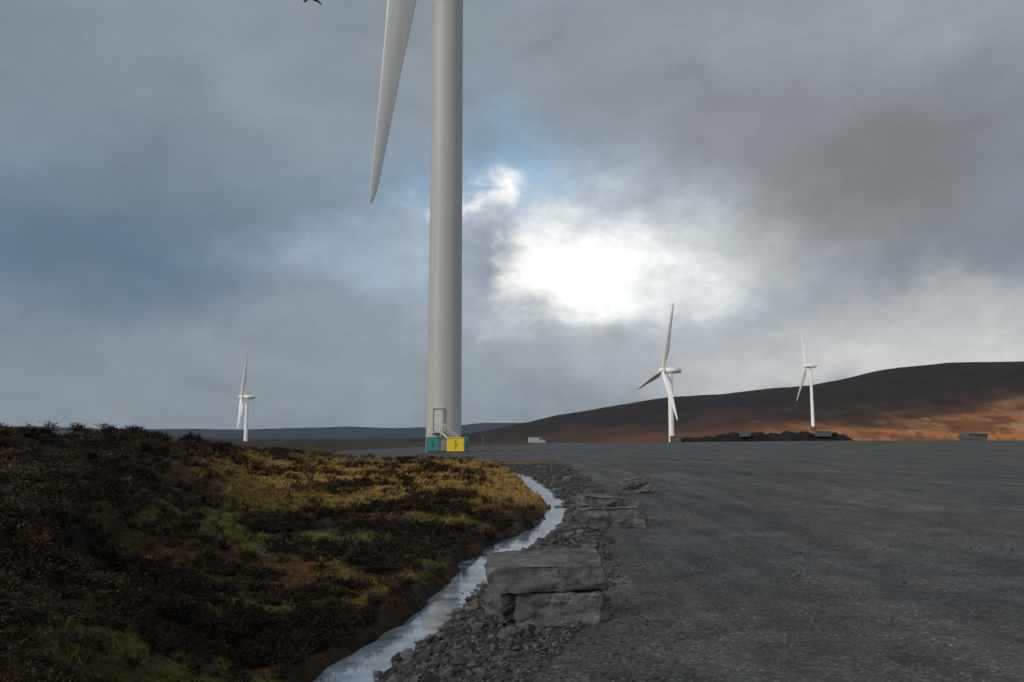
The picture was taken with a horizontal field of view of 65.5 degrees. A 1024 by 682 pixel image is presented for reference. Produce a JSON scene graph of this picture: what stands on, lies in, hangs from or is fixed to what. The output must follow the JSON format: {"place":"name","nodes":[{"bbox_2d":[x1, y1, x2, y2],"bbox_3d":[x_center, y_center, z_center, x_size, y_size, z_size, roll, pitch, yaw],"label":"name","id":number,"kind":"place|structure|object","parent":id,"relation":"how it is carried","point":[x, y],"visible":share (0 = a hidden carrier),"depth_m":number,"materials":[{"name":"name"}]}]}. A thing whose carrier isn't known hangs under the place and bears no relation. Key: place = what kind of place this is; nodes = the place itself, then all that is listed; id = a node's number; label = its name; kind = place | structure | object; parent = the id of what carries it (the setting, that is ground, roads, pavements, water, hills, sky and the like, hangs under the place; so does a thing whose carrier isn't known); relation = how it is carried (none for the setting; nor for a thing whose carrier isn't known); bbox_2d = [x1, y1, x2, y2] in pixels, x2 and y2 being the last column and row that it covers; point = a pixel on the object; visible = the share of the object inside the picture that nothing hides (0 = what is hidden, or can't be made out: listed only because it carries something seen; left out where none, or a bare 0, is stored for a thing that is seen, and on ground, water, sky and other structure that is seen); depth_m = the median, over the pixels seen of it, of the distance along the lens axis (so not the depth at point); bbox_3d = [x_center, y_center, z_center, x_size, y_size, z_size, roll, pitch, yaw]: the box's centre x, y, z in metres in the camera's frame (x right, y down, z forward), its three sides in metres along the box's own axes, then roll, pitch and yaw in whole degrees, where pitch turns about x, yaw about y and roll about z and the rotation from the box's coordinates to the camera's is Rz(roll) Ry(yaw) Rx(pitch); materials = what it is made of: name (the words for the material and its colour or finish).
{"place":"outdoors","nodes":[
{"label":"outdoors","id":0,"kind":"place"},
{"bbox_2d":[313,472,567,681],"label":"stream","id":1,"kind":"structure","parent":0,"point":[362,664],"depth_m":9.08,"materials":[{"name":"liquid"}]},
{"bbox_2d":[0,361,1023,681],"bbox_3d":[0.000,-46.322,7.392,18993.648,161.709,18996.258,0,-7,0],"label":"ground","id":2,"kind":"structure","parent":0,"point":[946,401],"depth_m":23.29,"materials":[{"name":"brown plant"}]},
{"bbox_2d":[237,350,254,440],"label":"wind turbine","id":3,"kind":"object","parent":2,"relation":"on","point":[242,397],"visible":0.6,"depth_m":686.05,"materials":[{"name":"white paint"}]},
{"bbox_2d":[0,420,543,681],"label":"heather","id":4,"kind":"object","parent":2,"relation":"on","point":[125,581],"visible":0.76,"depth_m":9.36,"materials":[{"name":"brown plant"}]},
{"bbox_2d":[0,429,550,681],"bbox_3d":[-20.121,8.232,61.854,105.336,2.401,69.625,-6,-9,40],"label":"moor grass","id":5,"kind":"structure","parent":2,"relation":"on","point":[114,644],"depth_m":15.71,"materials":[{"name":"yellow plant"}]},
{"bbox_2d":[528,437,544,442],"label":"parked van","id":6,"kind":"object","parent":2,"relation":"on","point":[535,440],"visible":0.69,"depth_m":231.24,"materials":[{"name":"paint"}]},
{"bbox_2d":[637,302,680,441],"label":"wind turbine","id":7,"kind":"object","parent":2,"relation":"on","point":[668,382],"visible":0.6,"depth_m":467.35,"materials":[{"name":"white paint"}]},
{"bbox_2d":[681,431,853,441],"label":"peat bank","id":8,"kind":"structure","parent":2,"relation":"on","point":[782,436],"depth_m":199.77,"materials":[{"name":"black soil"}]},
{"bbox_2d":[739,432,750,436],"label":"concrete block","id":9,"kind":"object","parent":8,"relation":"on","point":[744,434],"depth_m":198.88,"materials":[{"name":"grey concrete"}]},
{"bbox_2d":[814,430,830,436],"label":"concrete block","id":10,"kind":"object","parent":8,"relation":"on","point":[823,433],"depth_m":198.90,"materials":[{"name":"grey concrete"}]},
{"bbox_2d":[796,335,816,428],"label":"wind turbine","id":11,"kind":"object","parent":2,"relation":"on","point":[810,367],"visible":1,"depth_m":890.68,"materials":[{"name":"white paint"}]},
{"bbox_2d":[0,0,1023,428],"label":"sky","id":12,"kind":"structure","parent":0,"point":[185,184],"materials":[{"name":"grey"}]},
{"bbox_2d":[337,440,1023,681],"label":"gravel road","id":13,"kind":"structure","parent":0,"point":[965,644],"depth_m":11.02,"materials":[{"name":"grey gravel"}]},
{"bbox_2d":[370,0,466,451],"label":"wind turbine","id":14,"kind":"object","parent":13,"relation":"on","point":[444,385],"visible":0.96,"depth_m":90.40,"materials":[{"name":"paint"}]},
{"bbox_2d":[434,410,442,430],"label":"door","id":15,"kind":"structure","parent":14,"relation":"in","point":[437,420],"depth_m":86.67,"materials":[{"name":"metal"}]},
{"bbox_2d":[426,437,439,451],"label":"electrical cabinet","id":16,"kind":"object","parent":13,"relation":"on","point":[432,443],"visible":0.94,"depth_m":83.81,"materials":[{"name":"teal metal"}]},
{"bbox_2d":[447,437,464,451],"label":"electrical cabinet","id":17,"kind":"object","parent":13,"relation":"on","point":[455,444],"visible":0.96,"depth_m":83.66,"materials":[{"name":"metal"}]},
{"bbox_2d":[463,436,468,451],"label":"electrical cabinet","id":18,"kind":"object","parent":13,"relation":"on","point":[466,438],"visible":0.82,"depth_m":87.02,"materials":[{"name":"teal metal"}]},
{"bbox_2d":[496,476,599,640],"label":"loose stones","id":19,"kind":"object","parent":13,"relation":"on","point":[507,633],"visible":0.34,"depth_m":12.68,"materials":[{"name":"stone"}]},
{"bbox_2d":[575,493,647,528],"bbox_3d":[1.942,3.288,15.481,1.431,0.642,0.984,0,-7,0],"label":"boulder","id":20,"kind":"object","parent":13,"relation":"on","point":[595,511],"visible":1,"depth_m":15.13,"materials":[{"name":"stone"}]},
{"bbox_2d":[617,476,652,493],"bbox_3d":[3.720,4.413,24.340,1.035,0.528,0.675,1,-7,-12],"label":"boulder","id":21,"kind":"object","parent":13,"relation":"on","point":[633,485],"visible":0.98,"depth_m":24.07,"materials":[{"name":"stone"}]},
{"bbox_2d":[670,436,681,441],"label":"concrete block","id":22,"kind":"object","parent":13,"relation":"on","point":[675,438],"depth_m":198.79,"materials":[{"name":"grey concrete"}]},
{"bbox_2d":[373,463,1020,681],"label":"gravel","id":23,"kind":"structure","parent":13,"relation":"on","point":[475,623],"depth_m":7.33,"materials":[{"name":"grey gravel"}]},
{"bbox_2d":[483,548,609,629],"bbox_3d":[0.323,2.398,7.764,1.228,0.655,0.866,0,-7,0],"label":"boulder","id":24,"kind":"object","parent":23,"relation":"on","point":[547,588],"visible":0.99,"depth_m":7.42,"materials":[{"name":"stone"}]},
{"bbox_2d":[958,433,987,440],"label":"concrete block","id":25,"kind":"object","parent":13,"relation":"on","point":[972,437],"visible":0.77,"depth_m":199.91,"materials":[{"name":"concrete"}]}
]}

